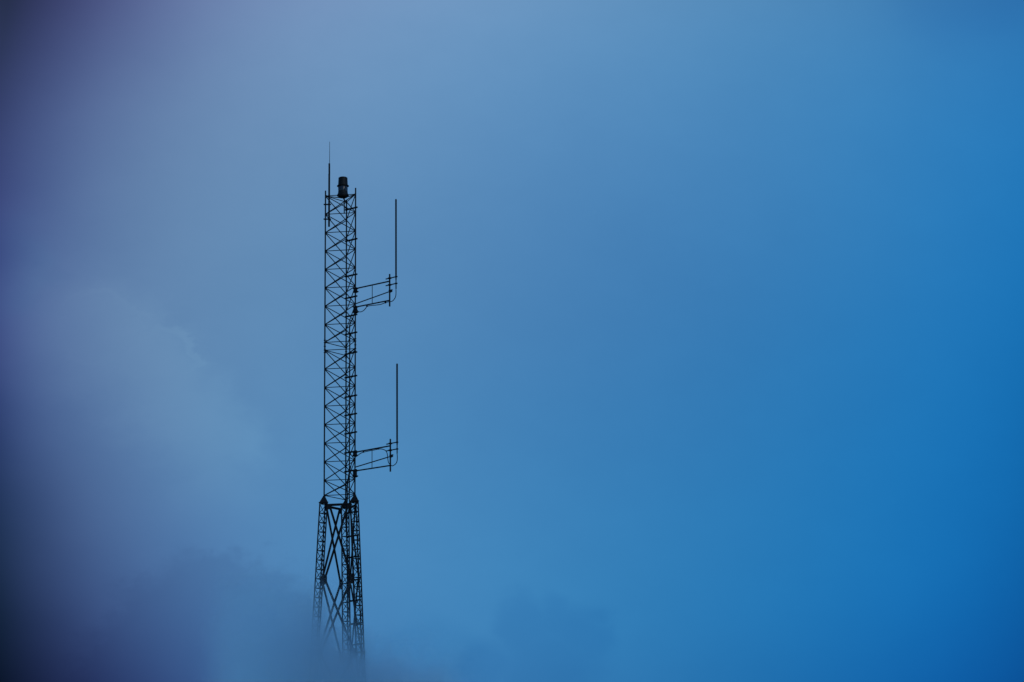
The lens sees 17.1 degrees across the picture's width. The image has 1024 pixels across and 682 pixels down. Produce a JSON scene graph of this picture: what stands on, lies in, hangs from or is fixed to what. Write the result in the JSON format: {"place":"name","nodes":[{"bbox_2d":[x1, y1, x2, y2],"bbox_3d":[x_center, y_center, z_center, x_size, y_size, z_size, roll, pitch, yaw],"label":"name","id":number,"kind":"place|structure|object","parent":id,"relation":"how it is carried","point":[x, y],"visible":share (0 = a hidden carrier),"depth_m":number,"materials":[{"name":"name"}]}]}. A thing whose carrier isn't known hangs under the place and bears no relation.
{"place":"outdoors","nodes":[
{"label":"outdoors","id":0,"kind":"place"},
{"bbox_2d":[0,0,1023,681],"label":"sky","id":1,"kind":"structure","parent":0,"point":[703,327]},
{"bbox_3d":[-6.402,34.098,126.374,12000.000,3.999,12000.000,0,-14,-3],"label":"ground","id":2,"kind":"structure","parent":0,"visible":0},
{"bbox_2d":[309,188,365,681],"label":"lattice tower","id":3,"kind":"structure","parent":2,"relation":"on","point":[322,578],"depth_m":132.88,"materials":[{"name":"metal"}]},
{"bbox_2d":[324,142,330,226],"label":"whip antenna","id":4,"kind":"object","parent":3,"relation":"attached to","point":[328,218],"visible":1,"depth_m":135.66,"materials":[{"name":"metal"}]},
{"bbox_2d":[327,176,352,212],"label":"warning beacon","id":5,"kind":"object","parent":3,"relation":"on","point":[342,185],"visible":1,"depth_m":135.87,"materials":[{"name":"grey"}]},
{"bbox_2d":[345,447,397,672],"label":"coaxial cable","id":6,"kind":"object","parent":3,"relation":"attached to","point":[347,546],"visible":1,"depth_m":132.15,"materials":[{"name":"rubber"}]},
{"bbox_2d":[349,295,395,671],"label":"coaxial cable","id":7,"kind":"object","parent":3,"relation":"attached to","point":[349,427],"visible":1,"depth_m":133.40,"materials":[{"name":"rubber"}]},
{"bbox_2d":[352,439,392,476],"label":"side arm","id":8,"kind":"object","parent":3,"relation":"attached to","point":[355,471],"visible":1,"depth_m":132.42},
{"bbox_2d":[386,363,397,453],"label":"rod antenna","id":9,"kind":"object","parent":8,"relation":"attached to","point":[396,442],"visible":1,"depth_m":131.94,"materials":[{"name":"metal"}]},
{"bbox_2d":[353,274,392,313],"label":"side arm","id":10,"kind":"object","parent":3,"relation":"attached to","point":[356,291],"visible":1,"depth_m":133.93},
{"bbox_2d":[386,199,397,288],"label":"rod antenna","id":11,"kind":"object","parent":10,"relation":"attached to","point":[395,277],"visible":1,"depth_m":133.48,"materials":[{"name":"metal"}]}
]}

